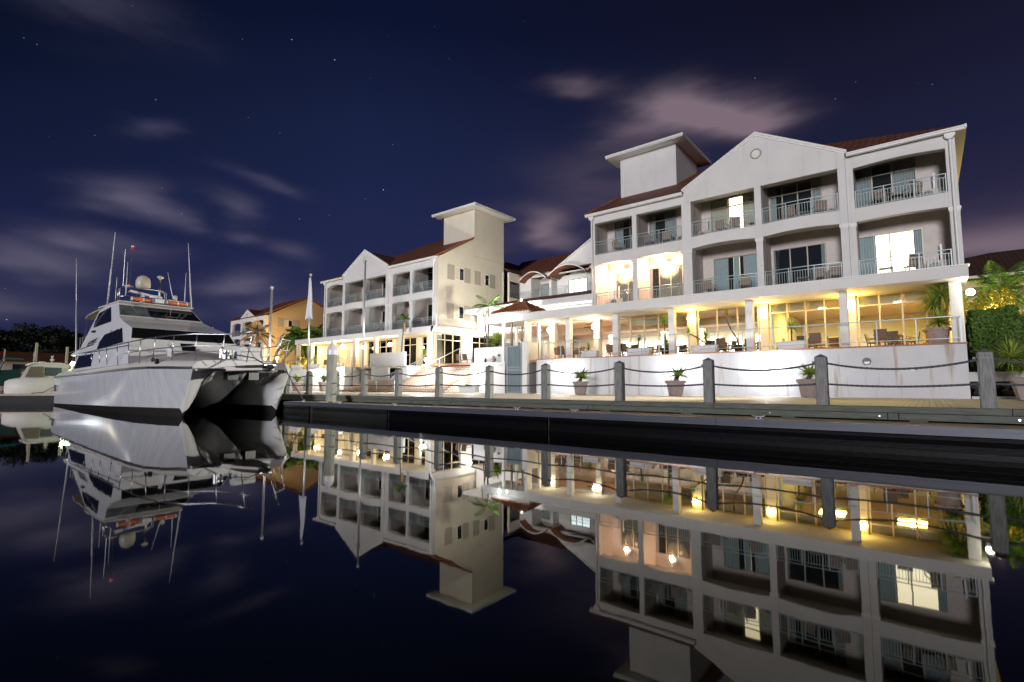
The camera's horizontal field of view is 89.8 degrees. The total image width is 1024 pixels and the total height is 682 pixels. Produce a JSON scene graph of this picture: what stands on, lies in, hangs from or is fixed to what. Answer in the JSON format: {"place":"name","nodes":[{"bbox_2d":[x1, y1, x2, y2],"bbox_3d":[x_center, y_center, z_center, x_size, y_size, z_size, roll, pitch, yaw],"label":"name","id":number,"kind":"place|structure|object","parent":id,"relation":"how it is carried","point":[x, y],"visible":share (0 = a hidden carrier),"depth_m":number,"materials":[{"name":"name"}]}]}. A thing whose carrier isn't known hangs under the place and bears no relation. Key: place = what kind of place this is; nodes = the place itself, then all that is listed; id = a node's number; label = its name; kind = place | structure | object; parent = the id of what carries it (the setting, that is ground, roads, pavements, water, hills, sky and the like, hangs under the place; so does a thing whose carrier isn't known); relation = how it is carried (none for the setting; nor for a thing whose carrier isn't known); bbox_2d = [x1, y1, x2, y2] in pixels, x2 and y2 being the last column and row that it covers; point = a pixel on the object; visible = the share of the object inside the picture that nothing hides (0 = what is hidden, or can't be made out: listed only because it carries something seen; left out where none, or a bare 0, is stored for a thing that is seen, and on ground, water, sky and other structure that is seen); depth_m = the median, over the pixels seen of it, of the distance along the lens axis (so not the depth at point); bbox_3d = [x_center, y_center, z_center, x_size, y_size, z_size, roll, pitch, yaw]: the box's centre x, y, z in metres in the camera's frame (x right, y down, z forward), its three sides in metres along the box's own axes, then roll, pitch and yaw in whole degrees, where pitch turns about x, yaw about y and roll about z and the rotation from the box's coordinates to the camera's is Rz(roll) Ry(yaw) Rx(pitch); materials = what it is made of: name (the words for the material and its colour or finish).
{"place":"outdoors","nodes":[
{"label":"outdoors","id":0,"kind":"place"},
{"bbox_2d":[268,286,273,360],"bbox_3d":[-13.297,0.080,28.220,0.360,6.270,0.360,-4,-6,39],"label":"pole","id":1,"kind":"object","parent":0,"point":[271,304],"visible":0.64,"depth_m":28.29,"materials":[{"name":"silver metal"}]},
{"bbox_2d":[0,404,1023,681],"bbox_3d":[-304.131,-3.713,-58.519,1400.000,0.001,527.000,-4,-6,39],"label":"water","id":2,"kind":"structure","parent":0,"point":[224,546],"depth_m":4.07,"materials":[{"name":"black liquid"}]},
{"bbox_2d":[0,357,24,385],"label":"blue boat","id":3,"kind":"object","parent":2,"relation":"on","point":[5,375],"visible":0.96,"depth_m":42.28,"materials":[{"name":"teal plastic"}]},
{"bbox_2d":[0,392,53,403],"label":"pontoon","id":4,"kind":"object","parent":2,"relation":"on","point":[26,398],"visible":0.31,"depth_m":38.18,"materials":[{"name":"grey concrete"}]},
{"bbox_2d":[4,356,71,393],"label":"cabin cruiser","id":5,"kind":"object","parent":2,"relation":"on","point":[35,377],"visible":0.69,"depth_m":41.25,"materials":[{"name":"beige plastic"}]},
{"bbox_2d":[45,367,61,375],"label":"window","id":6,"kind":"structure","parent":5,"relation":"in","point":[50,371],"depth_m":41.87,"materials":[{"name":"teal glass"}]},
{"bbox_2d":[51,232,291,416],"bbox_3d":[-20.271,-0.964,30.021,26.800,11.001,6.216,-4,-6,39],"label":"catamaran","id":7,"kind":"object","parent":2,"relation":"on","point":[142,357],"visible":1,"depth_m":25.94,"materials":[{"name":"white"}]},
{"bbox_2d":[74,354,92,368],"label":"side window","id":8,"kind":"structure","parent":7,"relation":"in","point":[82,361],"depth_m":29.97,"materials":[{"name":"blue glass"}]},
{"bbox_2d":[93,307,110,327],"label":"side window","id":9,"kind":"structure","parent":7,"relation":"in","point":[104,317],"depth_m":30.58,"materials":[{"name":"blue glass"}]},
{"bbox_2d":[97,327,122,348],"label":"side window","id":10,"kind":"structure","parent":7,"relation":"in","point":[114,337],"depth_m":27.78,"materials":[{"name":"blue glass"}]},
{"bbox_2d":[319,342,342,402],"bbox_3d":[-8.423,1.977,23.983,0.790,3.900,0.750,-4,-6,39],"label":"mooring pile","id":11,"kind":"object","parent":2,"relation":"in","point":[331,373],"visible":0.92,"depth_m":23.84,"materials":[{"name":"white plastic"}]},
{"bbox_2d":[283,401,1023,462],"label":"pontoon","id":12,"kind":"object","parent":2,"relation":"on","point":[1003,443],"visible":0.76,"depth_m":12.06,"materials":[{"name":"black concrete"}]},
{"bbox_2d":[0,0,1023,377],"label":"sky","id":13,"kind":"structure","parent":0,"point":[283,142],"materials":[{"name":"blue"}]},
{"bbox_2d":[282,391,1023,408],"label":"boardwalk","id":14,"kind":"structure","parent":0,"point":[952,403],"depth_m":20.30,"materials":[{"name":"brown wood"}]},
{"bbox_2d":[304,274,311,393],"bbox_3d":[-13.502,-0.523,34.175,0.360,8.040,0.360,-4,-6,39],"label":"flagpole","id":15,"kind":"object","parent":14,"relation":"on","point":[308,338],"visible":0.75,"depth_m":34.08,"materials":[{"name":"silver metal"}]},
{"bbox_2d":[305,278,312,319],"bbox_3d":[-13.450,-2.827,34.241,1.039,2.859,0.243,-4,-6,39],"label":"flag","id":16,"kind":"object","parent":15,"relation":"hanging from","point":[309,309],"visible":1,"depth_m":34.23,"materials":[{"name":"white fabric"}]},
{"bbox_2d":[306,371,312,393],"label":"fence post","id":17,"kind":"object","parent":14,"relation":"on","point":[309,379],"visible":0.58,"depth_m":27.77,"materials":[{"name":"grey paint"}]},
{"bbox_2d":[359,258,366,394],"bbox_3d":[-8.752,-0.900,30.365,0.330,8.132,0.330,-4,-6,39],"label":"flagpole","id":18,"kind":"object","parent":14,"relation":"on","point":[365,259],"visible":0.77,"depth_m":30.37,"materials":[{"name":"silver metal"}]},
{"bbox_2d":[361,369,368,395],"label":"fence post","id":19,"kind":"object","parent":14,"relation":"on","point":[364,387],"visible":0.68,"depth_m":24.64,"materials":[{"name":"grey paint"}]},
{"bbox_2d":[276,202,515,390],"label":"hotel wing","id":20,"kind":"structure","parent":14,"relation":"on","point":[459,268],"depth_m":48.80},
{"bbox_2d":[447,303,469,320],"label":"window","id":21,"kind":"structure","parent":20,"relation":"in","point":[453,311],"depth_m":45.75,"materials":[{"name":"beige glass"}]},
{"bbox_2d":[447,264,470,283],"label":"window","id":22,"kind":"structure","parent":20,"relation":"in","point":[453,273],"depth_m":46.15,"materials":[{"name":"beige glass"}]},
{"bbox_2d":[474,270,494,288],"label":"window","id":23,"kind":"structure","parent":20,"relation":"in","point":[480,279],"depth_m":48.84,"materials":[{"name":"beige glass"}]},
{"bbox_2d":[394,368,402,395],"bbox_3d":[-5.135,1.891,23.161,0.338,1.350,0.276,-4,-6,39],"label":"fence post","id":24,"kind":"object","parent":14,"relation":"on","point":[398,387],"visible":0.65,"depth_m":23.04,"materials":[{"name":"grey paint"}]},
{"bbox_2d":[337,348,470,392],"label":"brick stairs","id":25,"kind":"structure","parent":14,"relation":"on","point":[380,363],"depth_m":43.28,"materials":[{"name":"white brick"}]},
{"bbox_2d":[399,314,409,351],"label":"palm tree","id":26,"kind":"object","parent":25,"relation":"on","point":[404,318],"visible":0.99,"depth_m":44.51,"materials":[{"name":"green plant"}]},
{"bbox_2d":[435,367,442,396],"bbox_3d":[-3.072,1.747,21.505,0.338,1.350,0.276,-4,-6,39],"label":"fence post","id":27,"kind":"object","parent":14,"relation":"on","point":[438,382],"visible":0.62,"depth_m":21.39,"materials":[{"name":"grey paint"}]},
{"bbox_2d":[458,386,479,392],"bbox_3d":[-3.156,3.545,37.828,1.760,0.525,0.540,-4,-6,39],"label":"box planter","id":28,"kind":"object","parent":14,"relation":"on","point":[469,389],"visible":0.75,"depth_m":37.49,"materials":[{"name":"white plastic"}]},
{"bbox_2d":[471,346,505,392],"bbox_3d":[-1.277,2.183,38.863,3.380,3.464,1.820,-4,-6,39],"label":"raised planter","id":29,"kind":"object","parent":14,"relation":"on","point":[479,364],"visible":0.52,"depth_m":38.38,"materials":[{"name":"white paint"}]},
{"bbox_2d":[469,295,502,346],"bbox_3d":[-2.007,-1.533,39.657,2.943,4.121,3.862,-4,-6,39],"label":"palm tree","id":30,"kind":"object","parent":29,"relation":"on","point":[490,303],"visible":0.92,"depth_m":39.74,"materials":[{"name":"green plant"}]},
{"bbox_2d":[487,330,510,346],"bbox_3d":[-1.112,-0.143,39.039,2.336,1.655,2.116,-4,-6,39],"label":"cycad","id":31,"kind":"object","parent":29,"relation":"in","point":[496,339],"visible":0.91,"depth_m":38.91,"materials":[{"name":"green plant"}]},
{"bbox_2d":[485,365,493,397],"bbox_3d":[-0.892,1.595,19.754,0.338,1.350,0.276,-4,-6,39],"label":"fence post","id":32,"kind":"object","parent":14,"relation":"on","point":[489,381],"visible":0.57,"depth_m":19.64,"materials":[{"name":"grey paint"}]},
{"bbox_2d":[491,300,545,392],"bbox_3d":[0.719,0.367,37.446,3.583,6.839,2.983,-4,-6,39],"label":"gatehouse","id":33,"kind":"object","parent":14,"relation":"on","point":[516,358],"visible":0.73,"depth_m":36.61,"materials":[{"name":"grey paint"}]},
{"bbox_2d":[464,238,611,358],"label":"link building","id":34,"kind":"structure","parent":14,"relation":"on","point":[558,280],"depth_m":48.53,"materials":[{"name":"white paint"}]},
{"bbox_2d":[510,281,518,298],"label":"window","id":35,"kind":"structure","parent":34,"relation":"in","point":[514,287],"depth_m":51.19,"materials":[{"name":"black glass"}]},
{"bbox_2d":[568,277,587,292],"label":"window","id":36,"kind":"structure","parent":34,"relation":"in","point":[578,288],"depth_m":48.84,"materials":[{"name":"white glass"}]},
{"bbox_2d":[541,363,550,398],"bbox_3d":[1.164,1.452,18.103,0.338,1.350,0.276,-4,-6,39],"label":"fence post","id":37,"kind":"object","parent":14,"relation":"on","point":[545,386],"visible":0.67,"depth_m":17.98,"materials":[{"name":"grey paint"}]},
{"bbox_2d":[572,381,588,394],"bbox_3d":[4.096,2.813,30.736,0.994,0.800,0.994,-4,-6,39],"label":"plant pot","id":38,"kind":"object","parent":14,"relation":"on","point":[580,390],"visible":1,"depth_m":30.41,"materials":[{"name":"ceramic"}]},
{"bbox_2d":[613,361,624,400],"bbox_3d":[3.390,1.298,16.315,0.338,1.350,0.276,-4,-6,39],"label":"fence post","id":39,"kind":"object","parent":14,"relation":"on","point":[619,376],"visible":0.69,"depth_m":16.20,"materials":[{"name":"grey paint"}]},
{"bbox_2d":[548,368,613,373],"bbox_3d":[2.276,1.010,17.190,2.634,0.191,0.061,-4,-6,39],"label":"rope","id":40,"kind":"object","parent":39,"relation":"attached to","point":[581,372],"visible":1,"depth_m":17.13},
{"bbox_2d":[278,394,1023,425],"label":"boardwalk edge","id":41,"kind":"object","parent":14,"relation":"attached to","point":[1014,417],"visible":0.34,"depth_m":13.75,"materials":[{"name":"grey wood"}]},
{"bbox_2d":[665,380,685,395],"bbox_3d":[8.627,2.487,27.098,1.080,0.820,1.080,-4,-6,39],"label":"plant pot","id":42,"kind":"object","parent":14,"relation":"on","point":[675,391],"visible":0.93,"depth_m":26.74,"materials":[{"name":"ceramic"}]},
{"bbox_2d":[665,365,693,379],"bbox_3d":[8.762,1.717,27.074,1.609,1.000,1.460,-1,-5,15],"label":"agave","id":43,"kind":"object","parent":42,"relation":"on","point":[677,375],"visible":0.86,"depth_m":26.92,"materials":[{"name":"green plant"}]},
{"bbox_2d":[431,123,970,398],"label":"hotel wing","id":44,"kind":"structure","parent":14,"relation":"on","point":[761,181],"depth_m":27.64,"materials":[{"name":"paint"}]},
{"bbox_2d":[581,350,600,356],"bbox_3d":[5.248,0.909,34.287,1.210,0.525,0.540,-4,-6,39],"label":"box planter","id":45,"kind":"object","parent":44,"relation":"on","point":[591,353],"visible":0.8,"depth_m":34.03,"materials":[{"name":"concrete"}]},
{"bbox_2d":[614,219,631,251],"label":"window","id":46,"kind":"structure","parent":44,"relation":"in","point":[622,228],"depth_m":34.25,"materials":[{"name":"black glass"}]},
{"bbox_2d":[616,271,632,301],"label":"window","id":47,"kind":"structure","parent":44,"relation":"in","point":[624,280],"depth_m":33.91,"materials":[{"name":"beige glass"}]},
{"bbox_2d":[627,348,652,354],"bbox_3d":[7.973,0.720,32.099,1.510,0.525,0.540,-4,-6,39],"label":"box planter","id":48,"kind":"object","parent":44,"relation":"on","point":[635,351],"visible":0.8,"depth_m":31.87,"materials":[{"name":"white plastic"}]},
{"bbox_2d":[649,209,676,244],"bbox_3d":[9.539,-6.901,32.510,1.750,2.500,0.120,-4,-6,39],"label":"window","id":49,"kind":"structure","parent":44,"relation":"in","point":[667,219],"depth_m":32.61,"materials":[{"name":"glass"}]},
{"bbox_2d":[660,348,668,353],"bbox_3d":[9.289,0.676,31.102,0.691,0.480,0.691,-4,-6,39],"label":"plant pot","id":50,"kind":"object","parent":44,"relation":"in","point":[662,351],"visible":0.47,"depth_m":30.87,"materials":[{"name":"grey"}]},
{"bbox_2d":[656,313,668,347],"bbox_3d":[9.269,-0.639,31.221,1.173,2.251,1.184,-4,-6,39],"label":"dracaena","id":51,"kind":"object","parent":50,"relation":"on","point":[665,322],"visible":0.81,"depth_m":31.17,"materials":[{"name":"green plant"}]},
{"bbox_2d":[652,264,682,297],"bbox_3d":[9.715,-3.486,32.073,2.000,2.380,0.120,-4,-6,39],"label":"window","id":52,"kind":"structure","parent":44,"relation":"in","point":[673,274],"depth_m":32.10,"materials":[{"name":"glass"}]},
{"bbox_2d":[623,335,757,355],"bbox_3d":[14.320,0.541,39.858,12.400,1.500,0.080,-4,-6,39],"label":"chairs","id":53,"kind":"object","parent":44,"relation":"in","point":[732,338],"depth_m":40.65,"materials":[{"name":"white"}]},
{"bbox_2d":[691,344,718,352],"bbox_3d":[11.126,0.501,29.567,1.510,0.525,0.540,-4,-6,39],"label":"box planter","id":54,"kind":"object","parent":44,"relation":"on","point":[704,348],"visible":0.81,"depth_m":29.37,"materials":[{"name":"white plastic"}]},
{"bbox_2d":[683,326,713,344],"bbox_3d":[10.781,-0.330,29.970,2.054,1.271,1.301,-4,-6,39],"label":"yucca plant","id":55,"kind":"object","parent":54,"relation":"in","point":[705,336],"visible":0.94,"depth_m":29.64,"materials":[{"name":"green plant"}]},
{"bbox_2d":[716,338,728,351],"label":"wicker chair","id":56,"kind":"object","parent":44,"relation":"on","point":[721,342],"visible":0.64,"depth_m":29.10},
{"bbox_2d":[710,192,754,231],"bbox_3d":[12.957,-7.138,29.765,2.770,2.500,0.120,-4,-6,39],"label":"window","id":57,"kind":"structure","parent":44,"relation":"in","point":[745,202],"depth_m":29.89,"materials":[{"name":"glass"}]},
{"bbox_2d":[714,253,757,290],"bbox_3d":[12.868,-3.705,29.540,2.400,2.380,0.120,-4,-6,39],"label":"window","id":58,"kind":"structure","parent":44,"relation":"in","point":[747,263],"depth_m":29.67,"materials":[{"name":"blue glass"}]},
{"bbox_2d":[738,275,750,288],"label":"rattan chair","id":59,"kind":"object","parent":44,"relation":"on","point":[748,282],"visible":0.69,"depth_m":27.95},
{"bbox_2d":[776,340,806,348],"bbox_3d":[14.575,0.261,26.797,1.360,0.525,0.540,-4,-6,39],"label":"box planter","id":60,"kind":"object","parent":44,"relation":"on","point":[795,344],"visible":0.66,"depth_m":26.57,"materials":[{"name":"white plastic"}]},
{"bbox_2d":[781,317,800,340],"bbox_3d":[14.572,-0.644,26.835,1.142,1.295,1.190,-4,-6,39],"label":"yucca plant","id":61,"kind":"object","parent":60,"relation":"in","point":[791,324],"visible":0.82,"depth_m":26.79,"materials":[{"name":"green plant"}]},
{"bbox_2d":[769,178,821,221],"bbox_3d":[15.355,-7.305,27.840,2.490,2.500,0.120,-4,-6,39],"label":"window","id":62,"kind":"structure","parent":44,"relation":"in","point":[809,188],"depth_m":27.89,"materials":[{"name":"black glass"}]},
{"bbox_2d":[773,242,827,284],"bbox_3d":[15.398,-3.881,27.509,2.500,2.380,0.120,-4,-6,39],"label":"window","id":63,"kind":"structure","parent":44,"relation":"in","point":[813,254],"depth_m":27.61,"materials":[{"name":"black glass"}]},
{"bbox_2d":[808,332,821,347],"bbox_3d":[15.568,0.051,26.408,0.598,0.916,0.630,-3,-6,29],"label":"wicker chair","id":64,"kind":"object","parent":44,"relation":"on","point":[813,338],"visible":0.93,"depth_m":26.20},
{"bbox_2d":[812,266,826,280],"bbox_3d":[15.570,-3.273,26.050,0.598,0.916,0.630,-4,-6,39],"label":"rattan chair","id":65,"kind":"object","parent":44,"relation":"on","point":[821,270],"visible":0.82,"depth_m":25.85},
{"bbox_2d":[812,200,827,213],"bbox_3d":[15.698,-6.648,26.246,0.598,0.916,0.630,-1,-5,9],"label":"rattan chair","id":66,"kind":"object","parent":44,"relation":"on","point":[823,202],"visible":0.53,"depth_m":26.01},
{"bbox_2d":[828,264,842,278],"bbox_3d":[16.115,-3.311,25.613,0.598,0.916,0.630,-3,-6,29],"label":"rattan chair","id":67,"kind":"object","parent":44,"relation":"on","point":[832,274],"visible":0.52,"depth_m":25.45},
{"bbox_2d":[873,329,889,345],"bbox_3d":[17.739,-0.100,24.664,0.598,0.916,0.630,-5,-7,44],"label":"wicker chair","id":68,"kind":"object","parent":44,"relation":"on","point":[882,334],"visible":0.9,"depth_m":24.50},
{"bbox_2d":[873,186,893,204],"bbox_3d":[17.715,-6.800,24.498,0.630,0.916,0.598,2,-5,-21],"label":"rattan chair","id":69,"kind":"object","parent":44,"relation":"on","point":[879,197],"visible":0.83,"depth_m":24.41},
{"bbox_2d":[855,157,917,207],"bbox_3d":[18.407,-7.517,25.389,2.510,2.500,0.120,-4,-6,39],"label":"window","id":70,"kind":"structure","parent":44,"relation":"in","point":[905,169],"depth_m":25.43,"materials":[{"name":"black glass"}]},
{"bbox_2d":[883,331,898,344],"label":"wicker chair","id":71,"kind":"object","parent":44,"relation":"on","point":[893,335],"visible":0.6,"depth_m":25.37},
{"bbox_2d":[859,228,924,274],"bbox_3d":[18.458,-4.094,25.051,2.540,2.380,0.120,-4,-6,39],"label":"window","id":72,"kind":"structure","parent":44,"relation":"in","point":[907,241],"depth_m":25.09,"materials":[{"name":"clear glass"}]},
{"bbox_2d":[902,181,922,199],"bbox_3d":[18.571,-6.859,23.810,0.598,0.916,0.630,-1,-5,9],"label":"rattan chair","id":73,"kind":"object","parent":44,"relation":"on","point":[918,191],"visible":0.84,"depth_m":23.59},
{"bbox_2d":[903,253,923,269],"bbox_3d":[18.458,-3.484,23.606,0.598,0.916,0.630,-2,-5,19],"label":"rattan chair","id":74,"kind":"object","parent":44,"relation":"on","point":[913,262],"visible":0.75,"depth_m":23.41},
{"bbox_2d":[920,173,942,196],"bbox_3d":[19.513,-7.115,23.949,0.840,1.450,0.333,-4,-6,39],"label":"air conditioner","id":75,"kind":"object","parent":44,"relation":"on","point":[927,191],"visible":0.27,"depth_m":23.84,"materials":[{"name":"beige plastic"}]},
{"bbox_2d":[922,327,951,343],"bbox_3d":[19.177,-0.181,23.177,1.037,0.820,1.037,-4,-6,39],"label":"plant pot","id":76,"kind":"object","parent":44,"relation":"on","point":[932,333],"visible":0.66,"depth_m":22.87,"materials":[{"name":"ceramic"}]},
{"bbox_2d":[910,281,970,329],"bbox_3d":[19.357,-1.804,23.203,2.444,2.873,2.314,-4,-6,39],"label":"yucca plant","id":77,"kind":"object","parent":76,"relation":"in","point":[939,290],"visible":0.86,"depth_m":23.14,"materials":[{"name":"green plant"}]},
{"bbox_2d":[926,244,950,267],"bbox_3d":[19.566,-3.751,23.614,0.840,1.450,0.333,-4,-6,39],"label":"air conditioner","id":78,"kind":"object","parent":44,"relation":"on","point":[938,264],"visible":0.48,"depth_m":23.52,"materials":[{"name":"beige plastic"}]},
{"bbox_2d":[701,358,715,402],"bbox_3d":[5.555,1.147,14.577,0.338,1.350,0.276,-4,-6,39],"label":"fence post","id":79,"kind":"object","parent":14,"relation":"on","point":[708,381],"visible":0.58,"depth_m":14.46,"materials":[{"name":"grey paint"}]},
{"bbox_2d":[622,366,702,372],"bbox_3d":[4.472,0.862,15.426,2.553,0.201,0.061,-4,-6,39],"label":"rope","id":80,"kind":"object","parent":79,"relation":"attached to","point":[663,371],"visible":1,"depth_m":15.36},
{"bbox_2d":[623,383,702,386],"bbox_3d":[4.472,1.325,15.386,2.552,0.102,0.061,-4,-6,39],"label":"rope","id":81,"kind":"object","parent":79,"relation":"attached to","point":[663,385],"visible":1,"depth_m":15.32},
{"bbox_2d":[713,383,815,386],"bbox_3d":[6.632,1.175,13.651,2.542,0.102,0.061,-4,-6,39],"label":"rope","id":82,"kind":"object","parent":79,"relation":"attached to","point":[791,385],"visible":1,"depth_m":13.57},
{"bbox_2d":[796,379,815,397],"bbox_3d":[13.446,2.142,23.229,1.080,0.840,1.080,-4,-6,39],"label":"plant pot","id":83,"kind":"object","parent":14,"relation":"on","point":[807,391],"visible":0.78,"depth_m":22.92,"materials":[{"name":"ceramic"}]},
{"bbox_2d":[795,363,814,378],"bbox_3d":[13.473,1.403,23.286,1.384,0.936,1.378,3,-6,-32],"label":"agave","id":84,"kind":"object","parent":83,"relation":"on","point":[809,372],"visible":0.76,"depth_m":23.17,"materials":[{"name":"green plant"}]},
{"bbox_2d":[812,354,829,404],"bbox_3d":[7.712,0.997,12.845,0.338,1.350,0.276,-4,-6,39],"label":"fence post","id":85,"kind":"object","parent":14,"relation":"on","point":[820,361],"visible":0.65,"depth_m":12.73,"materials":[{"name":"grey paint"}]},
{"bbox_2d":[712,363,814,370],"bbox_3d":[6.632,0.712,13.691,2.543,0.201,0.062,-4,-6,39],"label":"rope","id":86,"kind":"object","parent":85,"relation":"attached to","point":[765,369],"visible":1,"depth_m":13.57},
{"bbox_2d":[972,349,997,408],"bbox_3d":[10.070,0.833,10.951,0.338,1.350,0.276,-4,-6,39],"label":"fence post","id":87,"kind":"object","parent":14,"relation":"on","point":[986,378],"visible":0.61,"depth_m":10.84,"materials":[{"name":"grey paint"}]},
{"bbox_2d":[827,359,976,369],"bbox_3d":[8.890,0.562,11.878,2.803,0.225,0.061,-4,-6,39],"label":"rope","id":88,"kind":"object","parent":87,"relation":"attached to","point":[935,366],"visible":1,"depth_m":11.75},
{"bbox_2d":[828,383,978,387],"bbox_3d":[8.890,1.020,11.838,2.802,0.117,0.062,-4,-6,39],"label":"rope","id":89,"kind":"object","parent":87,"relation":"attached to","point":[914,386],"visible":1,"depth_m":11.73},
{"bbox_2d":[969,372,1023,398],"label":"retaining wall","id":90,"kind":"structure","parent":14,"relation":"on","point":[999,376],"depth_m":21.38,"materials":[{"name":"white concrete"}]},
{"bbox_2d":[965,304,1023,371],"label":"hedge","id":91,"kind":"object","parent":90,"relation":"on","point":[989,326],"visible":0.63,"depth_m":23.57,"materials":[{"name":"green plant"}]},
{"bbox_2d":[973,343,1023,381],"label":"hedge","id":92,"kind":"object","parent":90,"relation":"on","point":[1004,368],"visible":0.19,"depth_m":22.27,"materials":[{"name":"green plant"}]},
{"bbox_2d":[1007,377,1023,399],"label":"square planter","id":93,"kind":"object","parent":14,"relation":"on","point":[1018,391],"visible":1,"depth_m":18.60,"materials":[{"name":"ceramic"}]},
{"bbox_2d":[990,323,1023,378],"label":"yucca plant","id":94,"kind":"object","parent":93,"relation":"on","point":[1009,351],"visible":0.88,"depth_m":18.99,"materials":[{"name":"green plant"}]},
{"bbox_2d":[318,397,989,415],"bbox_3d":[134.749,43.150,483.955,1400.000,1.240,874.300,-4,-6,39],"label":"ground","id":95,"kind":"structure","parent":0,"point":[727,408],"depth_m":23.50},
{"bbox_2d":[236,320,275,346],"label":"palm tree","id":96,"kind":"object","parent":95,"relation":"on","point":[262,331],"visible":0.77,"depth_m":67.63,"materials":[{"name":"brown plant"}]},
{"bbox_2d":[229,297,323,367],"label":"gabled house","id":97,"kind":"structure","parent":95,"relation":"on","point":[286,315],"depth_m":84.61,"materials":[{"name":"orange paint"}]},
{"bbox_2d":[277,318,298,327],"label":"window","id":98,"kind":"structure","parent":97,"relation":"in","point":[281,322],"depth_m":83.51,"materials":[{"name":"beige glass"}]},
{"bbox_2d":[276,325,315,360],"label":"palm tree","id":99,"kind":"object","parent":95,"relation":"on","point":[294,331],"visible":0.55,"depth_m":68.69,"materials":[{"name":"green plant"}]},
{"bbox_2d":[300,324,322,363],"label":"palm tree","id":100,"kind":"object","parent":95,"relation":"on","point":[315,334],"visible":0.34,"depth_m":65.98,"materials":[{"name":"green plant"}]},
{"bbox_2d":[962,249,1023,318],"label":"house","id":101,"kind":"structure","parent":95,"relation":"on","point":[1006,260],"depth_m":37.67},
{"bbox_2d":[962,260,1023,313],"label":"palm tree","id":102,"kind":"object","parent":95,"relation":"on","point":[1006,277],"visible":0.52,"depth_m":28.28,"materials":[{"name":"green plant"}]},
{"bbox_2d":[963,285,1023,369],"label":"garden shrubs","id":103,"kind":"object","parent":95,"relation":"on","point":[985,302],"visible":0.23,"depth_m":26.39,"materials":[{"name":"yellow plant"}]},
{"bbox_3d":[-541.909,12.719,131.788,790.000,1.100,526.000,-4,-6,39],"label":"far shore","id":104,"kind":"structure","parent":0,"visible":0},
{"bbox_2d":[0,351,77,390],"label":"boathouse","id":105,"kind":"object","parent":104,"relation":"on","point":[28,358],"visible":0.09,"depth_m":80.04,"materials":[{"name":"ceramic"}]},
{"bbox_2d":[0,323,83,353],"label":"dark tree","id":106,"kind":"object","parent":104,"relation":"on","point":[57,340],"visible":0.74,"depth_m":87.19,"materials":[{"name":"green plant"}]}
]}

